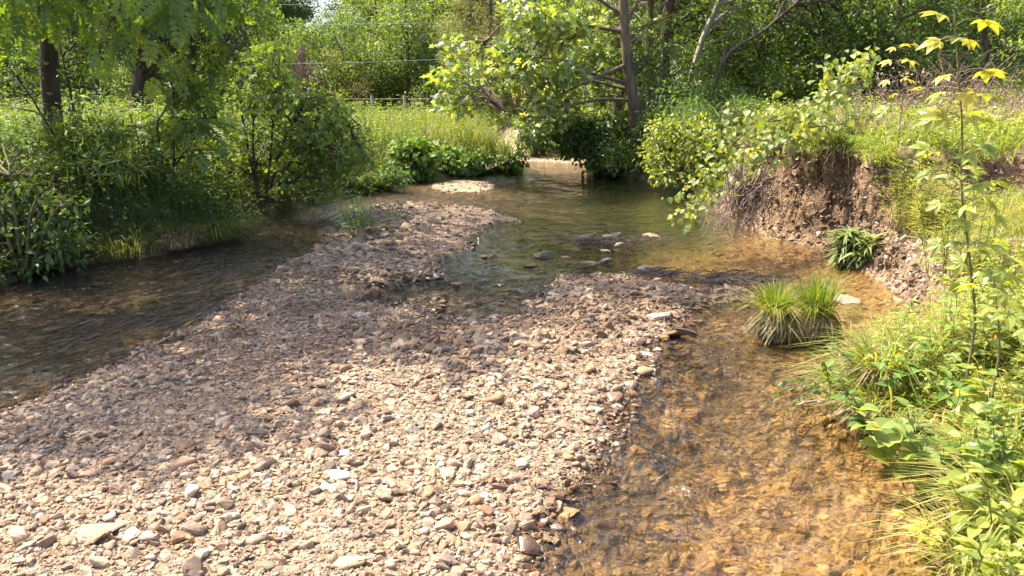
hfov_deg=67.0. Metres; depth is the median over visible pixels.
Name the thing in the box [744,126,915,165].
lip grass
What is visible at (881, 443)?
broadleaf herb
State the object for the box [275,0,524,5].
overhead wire
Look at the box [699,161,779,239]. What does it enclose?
exposed roots
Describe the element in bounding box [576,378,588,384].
rock
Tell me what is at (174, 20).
walnut tree
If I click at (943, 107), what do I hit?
dry grass
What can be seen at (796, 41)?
broadleaf tree
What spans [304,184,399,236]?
weed
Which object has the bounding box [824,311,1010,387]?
broadleaf herb
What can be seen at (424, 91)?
understory shrub
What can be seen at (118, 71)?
understory shrub
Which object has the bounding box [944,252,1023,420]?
sapling
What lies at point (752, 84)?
understory shrub
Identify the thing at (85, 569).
cobble
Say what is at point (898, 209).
goldenrod
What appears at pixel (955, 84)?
brush heap
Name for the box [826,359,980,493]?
broadleaf herb
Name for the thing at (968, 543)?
broadleaf herb
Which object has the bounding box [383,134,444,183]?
bush
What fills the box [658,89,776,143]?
bush
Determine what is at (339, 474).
rock
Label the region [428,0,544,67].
broadleaf tree
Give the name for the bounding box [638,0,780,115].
broadleaf tree
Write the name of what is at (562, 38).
broadleaf tree
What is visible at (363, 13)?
broadleaf tree
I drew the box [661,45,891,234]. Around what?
grape vine
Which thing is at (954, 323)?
broadleaf herb
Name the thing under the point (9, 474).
rock
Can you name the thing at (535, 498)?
cobble
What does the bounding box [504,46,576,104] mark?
understory shrub
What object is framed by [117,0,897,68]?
sky
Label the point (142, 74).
tree
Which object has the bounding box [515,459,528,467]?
rock
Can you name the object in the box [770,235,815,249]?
stick
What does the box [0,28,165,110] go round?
understory shrub
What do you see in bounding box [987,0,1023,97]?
broadleaf tree
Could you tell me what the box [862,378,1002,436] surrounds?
grass clump
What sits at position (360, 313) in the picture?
rock
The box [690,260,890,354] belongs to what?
sedge tussock
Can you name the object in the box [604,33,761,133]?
understory shrub
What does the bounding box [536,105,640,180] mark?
bush
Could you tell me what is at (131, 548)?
cobble
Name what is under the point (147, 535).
rock
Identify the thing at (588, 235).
rock
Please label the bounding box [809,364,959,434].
sedge clump
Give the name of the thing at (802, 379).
drooping weed
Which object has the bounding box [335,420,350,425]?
cobble
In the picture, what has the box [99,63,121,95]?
broadleaf tree
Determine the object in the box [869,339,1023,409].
broadleaf herb
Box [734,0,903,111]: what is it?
broadleaf tree
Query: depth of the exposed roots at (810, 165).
10.22 m
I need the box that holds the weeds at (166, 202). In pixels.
[0,158,377,263]
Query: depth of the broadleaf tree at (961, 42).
30.46 m
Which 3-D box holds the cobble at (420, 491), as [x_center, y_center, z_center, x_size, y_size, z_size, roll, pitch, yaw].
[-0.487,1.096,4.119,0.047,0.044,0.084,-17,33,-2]
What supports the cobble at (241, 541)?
on the ground at (502, 190)
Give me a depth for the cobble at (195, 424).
4.88 m
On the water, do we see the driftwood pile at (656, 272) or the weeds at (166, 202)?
the driftwood pile at (656, 272)
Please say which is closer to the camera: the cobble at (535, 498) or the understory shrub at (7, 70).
the cobble at (535, 498)
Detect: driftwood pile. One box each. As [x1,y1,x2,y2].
[546,235,647,247]
[620,262,710,282]
[630,233,684,244]
[650,265,815,292]
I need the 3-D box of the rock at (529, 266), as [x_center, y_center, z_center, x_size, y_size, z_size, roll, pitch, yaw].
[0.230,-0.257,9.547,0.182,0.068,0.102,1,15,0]
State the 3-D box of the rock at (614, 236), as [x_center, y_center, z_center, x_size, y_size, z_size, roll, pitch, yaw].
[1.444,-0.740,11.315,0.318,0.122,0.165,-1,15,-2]
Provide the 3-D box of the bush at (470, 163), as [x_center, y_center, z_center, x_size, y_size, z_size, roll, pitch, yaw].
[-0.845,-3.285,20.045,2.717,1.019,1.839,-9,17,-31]
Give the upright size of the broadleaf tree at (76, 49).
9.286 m
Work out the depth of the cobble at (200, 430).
4.79 m
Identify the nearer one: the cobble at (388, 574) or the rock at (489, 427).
the cobble at (388, 574)
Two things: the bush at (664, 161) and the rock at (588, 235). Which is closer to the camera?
the rock at (588, 235)
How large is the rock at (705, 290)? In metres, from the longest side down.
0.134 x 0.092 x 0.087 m
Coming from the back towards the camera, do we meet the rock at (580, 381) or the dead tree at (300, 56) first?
the dead tree at (300, 56)
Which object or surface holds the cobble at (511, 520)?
on the ground at (502, 190)
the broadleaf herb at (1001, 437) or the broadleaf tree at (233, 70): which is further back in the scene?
the broadleaf tree at (233, 70)
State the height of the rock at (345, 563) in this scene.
0.053 m
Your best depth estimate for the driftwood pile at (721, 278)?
8.86 m
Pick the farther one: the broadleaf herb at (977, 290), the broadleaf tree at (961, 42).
the broadleaf tree at (961, 42)
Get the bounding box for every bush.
[0,129,93,286]
[19,111,155,194]
[312,40,380,104]
[341,156,414,194]
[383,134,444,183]
[438,144,530,178]
[506,114,592,157]
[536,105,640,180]
[590,108,688,177]
[633,110,732,190]
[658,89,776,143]
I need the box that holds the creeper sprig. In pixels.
[891,509,966,547]
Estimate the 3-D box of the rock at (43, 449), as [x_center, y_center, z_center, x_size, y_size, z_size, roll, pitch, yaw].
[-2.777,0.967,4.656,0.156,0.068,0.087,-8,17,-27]
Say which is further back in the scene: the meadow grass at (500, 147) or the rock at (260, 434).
the meadow grass at (500, 147)
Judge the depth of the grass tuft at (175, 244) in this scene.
10.55 m
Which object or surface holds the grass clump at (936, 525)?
on the ground at (502, 190)
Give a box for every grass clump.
[836,484,1012,575]
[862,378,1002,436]
[867,442,1023,575]
[869,405,1023,480]
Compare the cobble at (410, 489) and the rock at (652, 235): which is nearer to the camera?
the cobble at (410, 489)
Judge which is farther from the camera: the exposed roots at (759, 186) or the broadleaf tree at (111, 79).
the broadleaf tree at (111, 79)
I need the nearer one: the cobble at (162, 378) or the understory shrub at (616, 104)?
the cobble at (162, 378)
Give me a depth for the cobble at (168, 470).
4.29 m
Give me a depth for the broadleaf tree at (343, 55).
48.35 m
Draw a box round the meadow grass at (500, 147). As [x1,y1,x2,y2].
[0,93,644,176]
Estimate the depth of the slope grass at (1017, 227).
5.30 m
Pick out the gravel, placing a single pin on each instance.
(528, 341)
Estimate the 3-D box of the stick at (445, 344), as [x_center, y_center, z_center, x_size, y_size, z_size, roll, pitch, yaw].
[-0.529,0.439,6.452,0.022,0.037,0.719,2,15,8]
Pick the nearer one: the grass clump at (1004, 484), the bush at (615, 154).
the grass clump at (1004, 484)
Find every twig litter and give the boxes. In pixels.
[131,331,264,392]
[190,341,369,409]
[210,320,385,378]
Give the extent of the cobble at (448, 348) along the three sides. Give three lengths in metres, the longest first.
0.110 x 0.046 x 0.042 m
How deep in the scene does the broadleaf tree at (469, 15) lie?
45.43 m
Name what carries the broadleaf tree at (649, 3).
on the ground at (502, 190)
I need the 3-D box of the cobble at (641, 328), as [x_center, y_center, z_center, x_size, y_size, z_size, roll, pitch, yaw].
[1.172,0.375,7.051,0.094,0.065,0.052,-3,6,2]
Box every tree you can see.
[0,0,257,155]
[0,12,75,102]
[35,16,121,104]
[58,0,259,121]
[73,20,174,90]
[87,21,122,102]
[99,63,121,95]
[121,0,275,115]
[196,2,259,101]
[197,0,299,112]
[236,0,296,82]
[254,0,341,71]
[284,42,334,91]
[312,2,353,83]
[325,28,368,94]
[332,0,413,105]
[333,0,397,92]
[338,0,451,105]
[357,0,452,110]
[385,0,472,93]
[398,0,500,68]
[421,0,720,156]
[423,0,536,123]
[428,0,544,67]
[501,1,568,82]
[524,0,637,98]
[583,0,698,111]
[583,0,724,116]
[588,1,693,105]
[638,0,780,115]
[670,0,836,108]
[670,3,756,87]
[672,0,773,88]
[681,0,815,112]
[706,0,918,109]
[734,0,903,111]
[745,1,848,106]
[830,0,986,102]
[833,0,903,95]
[889,0,1023,85]
[904,1,996,91]
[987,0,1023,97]
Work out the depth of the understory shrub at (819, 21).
21.24 m
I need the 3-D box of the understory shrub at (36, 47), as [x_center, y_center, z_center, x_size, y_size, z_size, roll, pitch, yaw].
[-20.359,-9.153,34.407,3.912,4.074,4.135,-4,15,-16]
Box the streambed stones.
[0,178,945,575]
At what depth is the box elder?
12.79 m
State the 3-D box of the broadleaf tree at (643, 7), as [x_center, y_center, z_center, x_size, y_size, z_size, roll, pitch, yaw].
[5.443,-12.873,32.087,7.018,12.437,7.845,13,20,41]
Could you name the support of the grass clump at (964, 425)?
on the ground at (502, 190)
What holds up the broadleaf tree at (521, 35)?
on the ground at (502, 190)
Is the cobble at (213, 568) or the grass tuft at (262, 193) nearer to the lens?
the cobble at (213, 568)
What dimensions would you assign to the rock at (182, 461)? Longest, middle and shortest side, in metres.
0.154 x 0.089 x 0.080 m
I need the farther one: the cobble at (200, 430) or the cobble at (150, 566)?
the cobble at (200, 430)
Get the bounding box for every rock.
[1,470,21,479]
[37,444,63,453]
[70,522,124,543]
[137,526,157,541]
[171,455,197,466]
[216,512,240,519]
[242,531,269,545]
[245,429,269,438]
[278,527,291,534]
[324,469,350,481]
[330,556,369,569]
[332,449,350,456]
[355,311,369,318]
[363,476,396,483]
[377,416,394,422]
[380,557,395,568]
[404,424,419,433]
[451,282,461,285]
[479,492,487,498]
[480,423,493,431]
[487,483,509,489]
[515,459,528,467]
[523,265,536,268]
[533,251,554,260]
[547,506,557,510]
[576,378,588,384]
[579,232,595,241]
[579,317,592,321]
[580,261,598,267]
[597,257,611,263]
[602,234,619,239]
[611,382,621,391]
[614,242,623,247]
[630,365,654,375]
[637,264,655,270]
[641,351,652,355]
[642,233,659,237]
[646,311,673,319]
[662,328,696,338]
[681,301,695,305]
[699,288,710,292]
[716,288,724,293]
[834,294,860,304]
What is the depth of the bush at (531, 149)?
24.03 m
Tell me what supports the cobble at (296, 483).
on the ground at (502, 190)
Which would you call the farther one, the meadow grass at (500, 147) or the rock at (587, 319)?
the meadow grass at (500, 147)
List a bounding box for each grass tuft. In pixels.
[21,231,99,259]
[79,224,178,259]
[127,220,208,250]
[153,210,289,242]
[227,182,321,202]
[332,171,392,187]
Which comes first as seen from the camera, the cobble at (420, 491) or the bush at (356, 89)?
the cobble at (420, 491)
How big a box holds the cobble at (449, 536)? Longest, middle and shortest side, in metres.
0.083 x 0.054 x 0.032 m
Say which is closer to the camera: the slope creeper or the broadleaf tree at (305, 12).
the slope creeper
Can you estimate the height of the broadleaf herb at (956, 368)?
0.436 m
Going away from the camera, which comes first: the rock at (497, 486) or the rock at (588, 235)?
the rock at (497, 486)
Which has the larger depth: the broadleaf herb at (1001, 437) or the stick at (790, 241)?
the stick at (790, 241)
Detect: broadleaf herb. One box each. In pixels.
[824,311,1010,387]
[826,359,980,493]
[850,396,1023,505]
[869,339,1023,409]
[921,352,1023,420]
[931,276,1020,364]
[937,447,1023,575]
[951,363,1023,436]
[954,308,1023,383]
[959,395,1023,479]
[961,280,1023,358]
[962,278,1023,305]
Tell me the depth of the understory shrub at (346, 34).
35.52 m
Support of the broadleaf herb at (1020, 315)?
on the ground at (502, 190)
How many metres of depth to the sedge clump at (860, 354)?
5.30 m
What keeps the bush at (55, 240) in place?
on the ground at (502, 190)
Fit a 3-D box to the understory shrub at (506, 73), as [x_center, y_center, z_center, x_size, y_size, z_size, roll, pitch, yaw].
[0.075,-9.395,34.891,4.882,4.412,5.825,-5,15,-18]
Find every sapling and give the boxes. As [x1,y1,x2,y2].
[0,39,96,155]
[124,35,254,201]
[871,42,923,192]
[907,10,1015,386]
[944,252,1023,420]
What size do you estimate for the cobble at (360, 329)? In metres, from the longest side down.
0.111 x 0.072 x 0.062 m
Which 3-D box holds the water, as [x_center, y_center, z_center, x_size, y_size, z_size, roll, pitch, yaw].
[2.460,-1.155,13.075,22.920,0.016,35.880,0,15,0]
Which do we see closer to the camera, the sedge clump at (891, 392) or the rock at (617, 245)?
the sedge clump at (891, 392)
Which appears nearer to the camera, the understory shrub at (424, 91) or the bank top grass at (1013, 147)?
the bank top grass at (1013, 147)
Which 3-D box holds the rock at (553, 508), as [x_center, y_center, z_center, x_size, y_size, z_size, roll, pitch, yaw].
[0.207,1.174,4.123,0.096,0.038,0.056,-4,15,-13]
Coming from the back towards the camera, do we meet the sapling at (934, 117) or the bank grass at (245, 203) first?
the bank grass at (245, 203)
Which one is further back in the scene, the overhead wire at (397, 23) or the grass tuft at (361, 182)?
the overhead wire at (397, 23)
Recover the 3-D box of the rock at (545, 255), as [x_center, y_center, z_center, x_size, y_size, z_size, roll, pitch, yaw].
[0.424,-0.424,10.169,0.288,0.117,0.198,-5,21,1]
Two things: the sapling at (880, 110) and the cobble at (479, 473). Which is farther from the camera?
the sapling at (880, 110)
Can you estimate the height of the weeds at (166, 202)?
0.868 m
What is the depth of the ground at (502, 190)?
7.76 m
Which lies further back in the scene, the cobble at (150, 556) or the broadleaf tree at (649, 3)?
the broadleaf tree at (649, 3)
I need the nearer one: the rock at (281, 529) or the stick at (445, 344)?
the rock at (281, 529)
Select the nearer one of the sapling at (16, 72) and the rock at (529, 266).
the rock at (529, 266)
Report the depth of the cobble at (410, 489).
4.12 m
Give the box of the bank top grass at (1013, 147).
[711,83,1023,167]
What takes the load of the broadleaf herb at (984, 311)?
on the ground at (502, 190)
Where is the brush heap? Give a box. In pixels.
[824,49,1023,122]
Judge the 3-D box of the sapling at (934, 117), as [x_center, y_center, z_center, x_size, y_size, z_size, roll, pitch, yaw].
[2.682,-0.377,4.632,0.822,2.439,0.472,3,15,12]
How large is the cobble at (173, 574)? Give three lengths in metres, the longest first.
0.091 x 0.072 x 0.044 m
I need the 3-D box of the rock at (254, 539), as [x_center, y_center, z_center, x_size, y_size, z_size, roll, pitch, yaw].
[-1.213,1.194,3.679,0.126,0.052,0.085,-5,13,-11]
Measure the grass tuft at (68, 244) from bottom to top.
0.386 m
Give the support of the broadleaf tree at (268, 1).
on the ground at (502, 190)
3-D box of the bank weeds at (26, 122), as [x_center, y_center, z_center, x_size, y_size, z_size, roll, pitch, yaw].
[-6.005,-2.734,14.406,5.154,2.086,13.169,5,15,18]
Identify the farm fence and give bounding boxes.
[319,95,506,124]
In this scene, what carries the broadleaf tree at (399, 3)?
on the ground at (502, 190)
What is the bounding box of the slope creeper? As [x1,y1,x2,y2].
[902,146,1023,323]
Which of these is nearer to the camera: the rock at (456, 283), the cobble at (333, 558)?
the cobble at (333, 558)
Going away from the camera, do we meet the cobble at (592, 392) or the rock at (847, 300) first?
the cobble at (592, 392)
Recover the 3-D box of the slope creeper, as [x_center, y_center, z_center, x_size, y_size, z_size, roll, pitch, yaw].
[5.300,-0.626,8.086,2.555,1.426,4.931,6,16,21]
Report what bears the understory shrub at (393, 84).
on the ground at (502, 190)
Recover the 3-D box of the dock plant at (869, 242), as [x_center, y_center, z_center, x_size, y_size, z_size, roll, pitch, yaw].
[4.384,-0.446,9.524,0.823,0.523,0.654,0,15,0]
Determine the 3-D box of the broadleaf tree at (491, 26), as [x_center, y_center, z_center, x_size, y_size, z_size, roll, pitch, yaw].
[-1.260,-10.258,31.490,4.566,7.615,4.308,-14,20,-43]
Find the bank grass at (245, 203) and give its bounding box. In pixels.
[0,134,412,274]
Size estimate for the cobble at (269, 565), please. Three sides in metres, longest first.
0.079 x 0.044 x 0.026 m
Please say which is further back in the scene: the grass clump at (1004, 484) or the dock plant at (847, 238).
the dock plant at (847, 238)
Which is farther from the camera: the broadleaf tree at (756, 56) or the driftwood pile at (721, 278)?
the broadleaf tree at (756, 56)
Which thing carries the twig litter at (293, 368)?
on the gravel
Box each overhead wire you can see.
[272,2,660,26]
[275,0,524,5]
[298,41,563,63]
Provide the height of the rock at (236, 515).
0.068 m
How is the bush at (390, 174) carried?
on the ground at (502, 190)
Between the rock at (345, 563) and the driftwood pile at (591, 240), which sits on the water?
the driftwood pile at (591, 240)
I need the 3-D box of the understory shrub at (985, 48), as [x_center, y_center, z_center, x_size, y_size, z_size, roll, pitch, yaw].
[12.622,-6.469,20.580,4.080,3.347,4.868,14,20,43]
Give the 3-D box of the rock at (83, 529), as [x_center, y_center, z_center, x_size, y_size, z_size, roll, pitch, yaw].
[-2.012,1.173,3.676,0.332,0.042,0.187,-9,21,-12]
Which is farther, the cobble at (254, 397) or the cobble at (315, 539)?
the cobble at (254, 397)
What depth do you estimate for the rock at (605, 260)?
9.81 m
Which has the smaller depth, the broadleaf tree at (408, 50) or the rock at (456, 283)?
the rock at (456, 283)
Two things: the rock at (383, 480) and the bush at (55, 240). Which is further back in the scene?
the bush at (55, 240)
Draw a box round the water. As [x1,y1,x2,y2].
[0,160,918,565]
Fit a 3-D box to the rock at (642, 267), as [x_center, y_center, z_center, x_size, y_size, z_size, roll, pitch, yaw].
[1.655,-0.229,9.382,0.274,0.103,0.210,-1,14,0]
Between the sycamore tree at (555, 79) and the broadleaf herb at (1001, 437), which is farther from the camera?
the sycamore tree at (555, 79)
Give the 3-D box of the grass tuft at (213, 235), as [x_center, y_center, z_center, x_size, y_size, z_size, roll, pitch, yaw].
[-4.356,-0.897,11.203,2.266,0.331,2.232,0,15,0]
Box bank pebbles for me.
[731,138,1023,325]
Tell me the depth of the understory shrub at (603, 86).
36.91 m
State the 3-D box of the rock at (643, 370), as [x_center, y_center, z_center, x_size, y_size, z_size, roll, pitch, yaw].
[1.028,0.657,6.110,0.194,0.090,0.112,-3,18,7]
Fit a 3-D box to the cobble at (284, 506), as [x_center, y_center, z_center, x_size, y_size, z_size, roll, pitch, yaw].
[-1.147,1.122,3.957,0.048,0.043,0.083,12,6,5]
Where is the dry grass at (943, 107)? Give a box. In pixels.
[747,88,1023,142]
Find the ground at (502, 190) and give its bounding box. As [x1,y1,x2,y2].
[0,66,1023,575]
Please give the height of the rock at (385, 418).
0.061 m
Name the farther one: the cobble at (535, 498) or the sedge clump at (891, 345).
the sedge clump at (891, 345)
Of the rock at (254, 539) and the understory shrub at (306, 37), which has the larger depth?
the understory shrub at (306, 37)
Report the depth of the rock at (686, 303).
7.90 m
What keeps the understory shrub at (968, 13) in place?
on the ground at (502, 190)
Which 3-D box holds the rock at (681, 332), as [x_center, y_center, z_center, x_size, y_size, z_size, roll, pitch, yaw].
[1.490,0.405,6.990,0.331,0.110,0.190,5,10,22]
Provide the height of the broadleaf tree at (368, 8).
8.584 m
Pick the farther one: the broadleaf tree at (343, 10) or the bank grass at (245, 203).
the broadleaf tree at (343, 10)
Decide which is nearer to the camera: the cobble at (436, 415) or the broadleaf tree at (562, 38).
the cobble at (436, 415)
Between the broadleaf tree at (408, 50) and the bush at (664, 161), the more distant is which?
the broadleaf tree at (408, 50)
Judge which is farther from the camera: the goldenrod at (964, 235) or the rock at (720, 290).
the rock at (720, 290)
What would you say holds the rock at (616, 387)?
on the ground at (502, 190)
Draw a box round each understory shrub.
[0,15,110,108]
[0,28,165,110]
[0,39,19,109]
[7,35,102,106]
[102,43,238,114]
[107,66,168,100]
[156,47,261,109]
[205,13,327,104]
[239,17,354,93]
[282,9,412,108]
[335,39,431,109]
[360,2,504,110]
[408,52,494,112]
[469,28,553,107]
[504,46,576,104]
[548,43,626,109]
[558,17,683,128]
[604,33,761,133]
[673,70,768,120]
[688,33,831,120]
[783,0,949,109]
[875,0,1023,94]
[899,0,1023,90]
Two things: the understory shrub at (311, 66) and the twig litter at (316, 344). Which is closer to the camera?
the twig litter at (316, 344)
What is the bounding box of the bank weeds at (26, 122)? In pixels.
[0,86,446,247]
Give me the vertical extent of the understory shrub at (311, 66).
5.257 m
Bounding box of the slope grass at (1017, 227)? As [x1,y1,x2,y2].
[788,181,1023,575]
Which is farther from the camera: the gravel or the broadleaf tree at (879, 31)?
the broadleaf tree at (879, 31)
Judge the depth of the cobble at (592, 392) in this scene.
5.54 m
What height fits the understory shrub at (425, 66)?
5.622 m
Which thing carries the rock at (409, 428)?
on the gravel
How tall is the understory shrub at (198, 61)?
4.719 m
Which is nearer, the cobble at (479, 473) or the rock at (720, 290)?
the cobble at (479, 473)
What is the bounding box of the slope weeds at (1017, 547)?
[829,243,1023,575]
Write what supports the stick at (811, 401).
on the water
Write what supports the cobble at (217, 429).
on the ground at (502, 190)
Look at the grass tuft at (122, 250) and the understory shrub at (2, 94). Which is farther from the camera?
the understory shrub at (2, 94)
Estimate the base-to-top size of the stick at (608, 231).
0.216 m
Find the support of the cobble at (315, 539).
on the ground at (502, 190)
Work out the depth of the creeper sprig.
3.63 m
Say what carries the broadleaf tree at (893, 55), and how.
on the ground at (502, 190)
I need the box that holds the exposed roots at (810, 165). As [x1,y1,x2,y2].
[754,141,859,210]
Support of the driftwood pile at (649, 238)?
on the water
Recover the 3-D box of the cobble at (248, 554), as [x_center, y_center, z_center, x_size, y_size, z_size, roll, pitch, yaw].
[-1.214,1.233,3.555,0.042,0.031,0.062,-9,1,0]
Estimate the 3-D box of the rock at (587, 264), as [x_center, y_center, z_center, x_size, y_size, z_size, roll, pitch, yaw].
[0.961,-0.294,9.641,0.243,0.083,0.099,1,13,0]
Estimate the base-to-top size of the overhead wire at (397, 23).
1.023 m
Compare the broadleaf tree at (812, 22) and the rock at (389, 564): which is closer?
the rock at (389, 564)
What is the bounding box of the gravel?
[0,179,763,575]
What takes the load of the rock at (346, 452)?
on the gravel
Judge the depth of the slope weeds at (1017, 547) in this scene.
5.01 m
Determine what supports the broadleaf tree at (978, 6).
on the ground at (502, 190)
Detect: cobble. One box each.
[50,471,66,477]
[80,565,91,574]
[107,570,118,575]
[129,546,134,554]
[144,561,153,569]
[145,551,155,559]
[157,377,168,380]
[165,468,172,474]
[165,572,180,575]
[190,422,199,427]
[195,548,208,556]
[197,428,205,432]
[208,565,216,572]
[213,426,222,431]
[219,421,231,429]
[237,536,246,545]
[243,552,253,557]
[249,394,259,402]
[263,561,274,569]
[281,502,289,510]
[292,480,300,486]
[309,537,320,542]
[328,551,337,563]
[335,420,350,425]
[356,325,363,332]
[382,572,395,575]
[407,485,413,492]
[416,486,423,496]
[431,413,443,418]
[444,346,453,350]
[445,530,455,540]
[458,490,468,496]
[472,471,482,475]
[505,517,517,524]
[530,496,542,504]
[585,389,596,395]
[636,325,645,330]
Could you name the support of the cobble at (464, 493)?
on the ground at (502, 190)
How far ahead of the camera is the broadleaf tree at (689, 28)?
30.63 m
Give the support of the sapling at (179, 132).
on the ground at (502, 190)
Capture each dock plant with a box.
[821,225,871,270]
[839,230,887,270]
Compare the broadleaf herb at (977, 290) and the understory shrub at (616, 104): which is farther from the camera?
the understory shrub at (616, 104)
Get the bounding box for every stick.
[437,327,457,356]
[604,224,620,234]
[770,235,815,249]
[794,400,819,409]
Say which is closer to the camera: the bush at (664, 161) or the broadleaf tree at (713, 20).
the bush at (664, 161)
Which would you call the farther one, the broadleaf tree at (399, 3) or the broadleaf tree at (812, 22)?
the broadleaf tree at (399, 3)
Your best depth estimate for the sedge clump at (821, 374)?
5.47 m
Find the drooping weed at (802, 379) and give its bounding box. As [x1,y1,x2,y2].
[763,361,832,420]
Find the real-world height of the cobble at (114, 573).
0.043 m
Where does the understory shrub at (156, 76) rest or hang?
on the ground at (502, 190)
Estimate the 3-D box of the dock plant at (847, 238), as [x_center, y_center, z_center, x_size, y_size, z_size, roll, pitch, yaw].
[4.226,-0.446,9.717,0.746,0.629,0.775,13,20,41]
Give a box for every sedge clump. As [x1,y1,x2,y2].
[763,342,916,410]
[772,368,942,434]
[785,319,971,409]
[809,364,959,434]
[822,315,986,370]
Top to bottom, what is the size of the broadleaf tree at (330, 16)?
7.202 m
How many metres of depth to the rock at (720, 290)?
8.27 m
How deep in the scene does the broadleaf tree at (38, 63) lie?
36.45 m
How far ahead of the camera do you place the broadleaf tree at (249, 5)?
21.18 m
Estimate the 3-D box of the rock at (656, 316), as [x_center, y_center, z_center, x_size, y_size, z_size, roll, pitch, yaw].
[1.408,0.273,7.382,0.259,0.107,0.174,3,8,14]
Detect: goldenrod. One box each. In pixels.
[867,131,956,234]
[907,154,978,237]
[907,167,1023,284]
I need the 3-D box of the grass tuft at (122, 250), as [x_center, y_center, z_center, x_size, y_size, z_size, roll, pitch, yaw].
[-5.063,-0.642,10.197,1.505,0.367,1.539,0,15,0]
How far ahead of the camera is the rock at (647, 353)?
6.50 m
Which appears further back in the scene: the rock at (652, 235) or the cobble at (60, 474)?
the rock at (652, 235)
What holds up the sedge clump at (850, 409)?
on the ground at (502, 190)
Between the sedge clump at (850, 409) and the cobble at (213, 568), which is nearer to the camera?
the cobble at (213, 568)
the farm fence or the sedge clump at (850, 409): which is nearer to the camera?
the sedge clump at (850, 409)
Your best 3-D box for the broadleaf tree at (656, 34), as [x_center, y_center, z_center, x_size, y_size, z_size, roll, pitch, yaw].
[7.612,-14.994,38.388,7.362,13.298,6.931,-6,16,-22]
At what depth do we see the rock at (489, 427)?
4.87 m
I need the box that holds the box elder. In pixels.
[210,35,385,213]
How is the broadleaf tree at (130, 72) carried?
on the ground at (502, 190)
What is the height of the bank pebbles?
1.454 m
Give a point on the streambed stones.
(858, 548)
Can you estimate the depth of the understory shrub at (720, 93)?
21.80 m
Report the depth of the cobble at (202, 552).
3.54 m
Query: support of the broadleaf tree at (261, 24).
on the ground at (502, 190)
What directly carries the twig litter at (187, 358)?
on the ground at (502, 190)
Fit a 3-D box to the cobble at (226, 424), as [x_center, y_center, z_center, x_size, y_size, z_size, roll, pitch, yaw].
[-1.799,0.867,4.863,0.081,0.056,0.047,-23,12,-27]
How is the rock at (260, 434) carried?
on the gravel
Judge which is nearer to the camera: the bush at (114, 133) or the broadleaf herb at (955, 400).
the broadleaf herb at (955, 400)
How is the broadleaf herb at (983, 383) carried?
on the ground at (502, 190)
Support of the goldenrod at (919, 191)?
on the ground at (502, 190)

